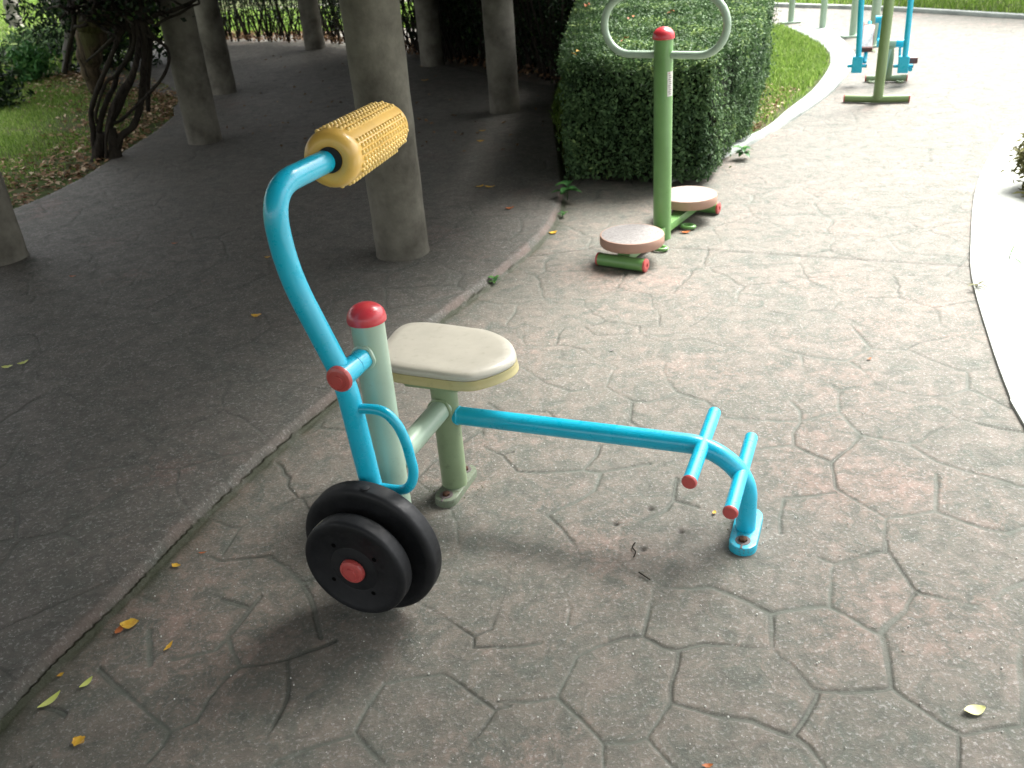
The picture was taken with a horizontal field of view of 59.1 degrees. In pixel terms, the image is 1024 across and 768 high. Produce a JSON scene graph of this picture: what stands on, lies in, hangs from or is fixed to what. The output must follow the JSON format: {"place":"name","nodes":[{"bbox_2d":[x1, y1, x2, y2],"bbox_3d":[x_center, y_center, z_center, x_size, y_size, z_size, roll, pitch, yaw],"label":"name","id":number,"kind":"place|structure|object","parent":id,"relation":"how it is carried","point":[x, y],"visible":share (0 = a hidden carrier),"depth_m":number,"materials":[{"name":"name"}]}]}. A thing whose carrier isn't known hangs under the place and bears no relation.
{"place":"outdoors","nodes":[
{"label":"outdoors","id":0,"kind":"place"},
{"bbox_2d":[0,0,128,75],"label":"grass","id":1,"kind":"structure","parent":0,"point":[34,2],"depth_m":20.65,"materials":[{"name":"green plant"}]},
{"bbox_2d":[0,0,177,208],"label":"lawn ground","id":2,"kind":"structure","parent":0,"point":[44,193],"depth_m":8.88,"materials":[{"name":"green plant"}]},
{"bbox_2d":[3,0,23,27],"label":"pale tree","id":3,"kind":"object","parent":2,"relation":"on","point":[11,12],"visible":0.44,"depth_m":20.55,"materials":[{"name":"grey plant"}]},
{"bbox_2d":[0,41,34,109],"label":"dark shrub","id":4,"kind":"object","parent":2,"relation":"on","point":[8,82],"visible":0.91,"depth_m":10.73,"materials":[{"name":"green plant"}]},
{"bbox_2d":[2,38,65,82],"bbox_3d":[-6.769,-4.548,12.713,1.020,0.645,1.014,-21,32,-28],"label":"leafy bush","id":5,"kind":"object","parent":2,"relation":"on","point":[27,59],"visible":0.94,"depth_m":12.54,"materials":[{"name":"green plant"}]},
{"bbox_2d":[0,23,75,60],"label":"dark shrub","id":6,"kind":"object","parent":2,"relation":"on","point":[12,40],"visible":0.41,"depth_m":15.04,"materials":[{"name":"green plant"}]},
{"bbox_2d":[51,0,73,70],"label":"pale tree","id":7,"kind":"object","parent":2,"relation":"on","point":[65,43],"visible":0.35,"depth_m":13.06,"materials":[{"name":"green plant"}]},
{"bbox_2d":[0,0,166,73],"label":"dark shrub","id":8,"kind":"object","parent":2,"relation":"on","point":[123,44],"visible":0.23,"depth_m":12.80,"materials":[{"name":"green plant"}]},
{"bbox_2d":[0,66,177,204],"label":"leaf litter","id":9,"kind":"object","parent":2,"relation":"on","point":[174,101],"visible":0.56,"depth_m":8.87,"materials":[{"name":"brown plant"}]},
{"bbox_2d":[75,0,112,94],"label":"mossy tree","id":10,"kind":"object","parent":2,"relation":"on","point":[91,39],"visible":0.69,"depth_m":8.57,"materials":[{"name":"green plant"}]},
{"bbox_2d":[41,0,199,161],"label":"twisted vine","id":11,"kind":"object","parent":2,"relation":"on","point":[137,16],"visible":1,"depth_m":7.52,"materials":[{"name":"brown plant"}]},
{"bbox_2d":[56,2,413,39],"bbox_3d":[-4.152,-7.137,17.574,12.723,0.187,4.409,4,29,16],"label":"ground cover","id":12,"kind":"object","parent":2,"relation":"on","point":[286,26],"visible":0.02,"depth_m":17.02,"materials":[{"name":"green plant"}]},
{"bbox_2d":[222,0,326,9],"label":"ground","id":13,"kind":"structure","parent":0,"point":[279,2],"depth_m":23.09,"materials":[{"name":"soil"}]},
{"bbox_2d":[0,44,566,729],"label":"platform","id":14,"kind":"structure","parent":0,"point":[164,392],"depth_m":4.67,"materials":[{"name":"grey concrete"}]},
{"bbox_2d":[0,171,28,265],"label":"column","id":15,"kind":"structure","parent":14,"relation":"on","point":[13,248],"depth_m":5.44,"materials":[{"name":"grey concrete"}]},
{"bbox_2d":[155,0,222,144],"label":"column","id":16,"kind":"structure","parent":14,"relation":"on","point":[182,40],"depth_m":7.87,"materials":[{"name":"grey concrete"}]},
{"bbox_2d":[193,0,236,94],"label":"column","id":17,"kind":"structure","parent":14,"relation":"on","point":[214,44],"depth_m":10.24,"materials":[{"name":"grey concrete"}]},
{"bbox_2d":[297,0,325,49],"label":"column","id":18,"kind":"structure","parent":14,"relation":"on","point":[311,22],"depth_m":13.32,"materials":[{"name":"grey concrete"}]},
{"bbox_2d":[339,0,429,261],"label":"column","id":19,"kind":"structure","parent":14,"relation":"on","point":[375,50],"depth_m":4.70,"materials":[{"name":"grey concrete"}]},
{"bbox_2d":[226,55,543,151],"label":"leaf litter","id":20,"kind":"object","parent":14,"relation":"on","point":[417,118],"visible":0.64,"depth_m":8.41,"materials":[{"name":"plant"}]},
{"bbox_2d":[414,0,444,66],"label":"column","id":21,"kind":"structure","parent":14,"relation":"on","point":[429,29],"depth_m":11.05,"materials":[{"name":"grey concrete"}]},
{"bbox_2d":[488,275,499,282],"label":"weed","id":22,"kind":"object","parent":14,"relation":"on","point":[494,278],"visible":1,"depth_m":4.72,"materials":[{"name":"green plant"}]},
{"bbox_2d":[481,0,519,113],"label":"column","id":23,"kind":"structure","parent":14,"relation":"on","point":[500,44],"depth_m":8.15,"materials":[{"name":"grey concrete"}]},
{"bbox_2d":[0,0,1023,767],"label":"path","id":24,"kind":"structure","parent":0,"point":[798,280],"depth_m":2.80,"materials":[{"name":"grey stone"}]},
{"bbox_2d":[37,690,59,707],"bbox_3d":[-1.204,0.823,2.350,0.022,0.009,0.065,11,32,27],"label":"fallen leaf","id":25,"kind":"object","parent":24,"relation":"on","point":[50,700],"visible":1,"depth_m":2.35,"materials":[{"name":"green plant"}]},
{"bbox_2d":[72,735,84,745],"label":"fallen leaf","id":26,"kind":"object","parent":24,"relation":"on","point":[78,740],"visible":1,"depth_m":2.23,"materials":[{"name":"plant"}]},
{"bbox_2d":[79,676,92,687],"bbox_3d":[-1.131,0.793,2.399,0.018,0.006,0.042,14,33,31],"label":"fallen leaf","id":27,"kind":"object","parent":24,"relation":"on","point":[86,682],"visible":1,"depth_m":2.40,"materials":[{"name":"plant"}]},
{"bbox_2d":[115,625,122,632],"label":"fallen leaf","id":28,"kind":"object","parent":24,"relation":"on","point":[119,629],"visible":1,"depth_m":2.58,"materials":[{"name":"orange plant"}]},
{"bbox_2d":[120,618,138,628],"bbox_3d":[-1.097,0.686,2.590,0.040,0.010,0.040,14,33,30],"label":"fallen leaf","id":29,"kind":"object","parent":24,"relation":"on","point":[130,623],"visible":1,"depth_m":2.59,"materials":[{"name":"yellow plant"}]},
{"bbox_2d":[163,640,172,650],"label":"fallen leaf","id":30,"kind":"object","parent":24,"relation":"on","point":[169,645],"visible":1,"depth_m":2.50,"materials":[{"name":"plant"}]},
{"bbox_2d":[226,30,560,82],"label":"leaf litter","id":31,"kind":"object","parent":24,"relation":"on","point":[341,40],"visible":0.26,"depth_m":14.06,"materials":[{"name":"brown plant"}]},
{"bbox_2d":[218,0,574,83],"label":"leggy hedge","id":32,"kind":"object","parent":24,"relation":"on","point":[550,45],"visible":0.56,"depth_m":11.36,"materials":[{"name":"green plant"}]},
{"bbox_2d":[442,0,576,72],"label":"dark hedge","id":33,"kind":"object","parent":24,"relation":"on","point":[523,58],"visible":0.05,"depth_m":10.31,"materials":[{"name":"green plant"}]},
{"bbox_2d":[263,101,762,612],"bbox_3d":[-0.022,-0.050,2.490,1.344,1.297,1.012,9,31,24],"label":"massage exercise machine","id":34,"kind":"object","parent":24,"relation":"on","point":[373,545],"visible":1,"depth_m":2.45,"materials":[{"name":"blue metal"}]},
{"bbox_2d":[552,180,580,199],"bbox_3d":[0.360,-1.252,5.868,0.173,0.117,0.141,-22,33,-30],"label":"weed","id":35,"kind":"object","parent":24,"relation":"on","point":[563,189],"visible":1,"depth_m":5.86,"materials":[{"name":"green plant"}]},
{"bbox_2d":[154,303,1017,762],"bbox_3d":[0.555,0.093,3.473,2.461,0.004,3.693,9,31,25],"label":"grit","id":36,"kind":"object","parent":24,"relation":"on","point":[700,605],"visible":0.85,"depth_m":2.39,"materials":[{"name":"grey"}]},
{"bbox_2d":[595,0,730,271],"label":"waist twister","id":37,"kind":"object","parent":24,"relation":"on","point":[628,243],"visible":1,"depth_m":4.81,"materials":[{"name":"green metal"}]},
{"bbox_2d":[552,0,781,182],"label":"box hedge","id":38,"kind":"object","parent":24,"relation":"on","point":[607,122],"visible":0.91,"depth_m":6.08,"materials":[{"name":"green plant"}]},
{"bbox_2d":[702,763,712,767],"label":"fallen leaf","id":39,"kind":"object","parent":24,"relation":"on","point":[707,765],"visible":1,"depth_m":2.04,"materials":[{"name":"plant"}]},
{"bbox_2d":[733,145,753,156],"bbox_3d":[1.669,-1.690,6.524,0.136,0.068,0.162,10,31,25],"label":"weed","id":40,"kind":"object","parent":24,"relation":"on","point":[743,150],"visible":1,"depth_m":6.50,"materials":[{"name":"green plant"}]},
{"bbox_2d":[672,26,855,181],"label":"kerb","id":41,"kind":"structure","parent":24,"relation":"on","point":[841,53],"depth_m":8.66,"materials":[{"name":"concrete"}]},
{"bbox_2d":[780,0,881,47],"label":"pull up bars","id":42,"kind":"object","parent":24,"relation":"on","point":[876,7],"visible":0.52,"depth_m":11.11,"materials":[{"name":"green metal"}]},
{"bbox_2d":[843,0,917,102],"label":"elliptical trainer","id":43,"kind":"object","parent":24,"relation":"on","point":[886,45],"visible":1,"depth_m":8.27,"materials":[{"name":"green metal"}]},
{"bbox_2d":[774,2,1023,18],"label":"kerb","id":44,"kind":"structure","parent":24,"relation":"on","point":[945,11],"depth_m":12.52,"materials":[{"name":"concrete"}]},
{"bbox_2d":[964,705,985,714],"bbox_3d":[1.087,0.764,2.119,0.052,0.008,0.030,-5,28,0],"label":"fallen leaf","id":45,"kind":"object","parent":24,"relation":"on","point":[976,709],"visible":1,"depth_m":2.12,"materials":[{"name":"plant"}]},
{"bbox_2d":[549,22,829,174],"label":"lawn ground","id":46,"kind":"structure","parent":0,"point":[779,111],"depth_m":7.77,"materials":[{"name":"green plant"}]},
{"bbox_2d":[735,84,800,132],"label":"leaf litter","id":47,"kind":"object","parent":46,"relation":"on","point":[772,111],"visible":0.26,"depth_m":7.90,"materials":[{"name":"plant"}]},
{"bbox_2d":[775,0,1023,13],"bbox_3d":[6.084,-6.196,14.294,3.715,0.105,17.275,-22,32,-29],"label":"grass","id":48,"kind":"structure","parent":0,"point":[961,4],"depth_m":12.67,"materials":[{"name":"green plant"}]},
{"bbox_2d":[970,124,1023,426],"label":"border pavement","id":49,"kind":"structure","parent":0,"point":[997,220],"depth_m":4.51,"materials":[{"name":"white concrete"}]},
{"bbox_2d":[969,281,987,288],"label":"weed","id":50,"kind":"object","parent":49,"relation":"on","point":[977,284],"visible":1,"depth_m":4.22,"materials":[{"name":"green plant"}]},
{"bbox_2d":[991,245,1023,267],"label":"weed","id":51,"kind":"object","parent":49,"relation":"on","point":[1010,254],"visible":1,"depth_m":4.48,"materials":[{"name":"green plant"}]},
{"bbox_2d":[1000,133,1023,196],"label":"dry bush","id":52,"kind":"object","parent":49,"relation":"on","point":[1020,158],"visible":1,"depth_m":5.41,"materials":[{"name":"green plant"}]}
]}

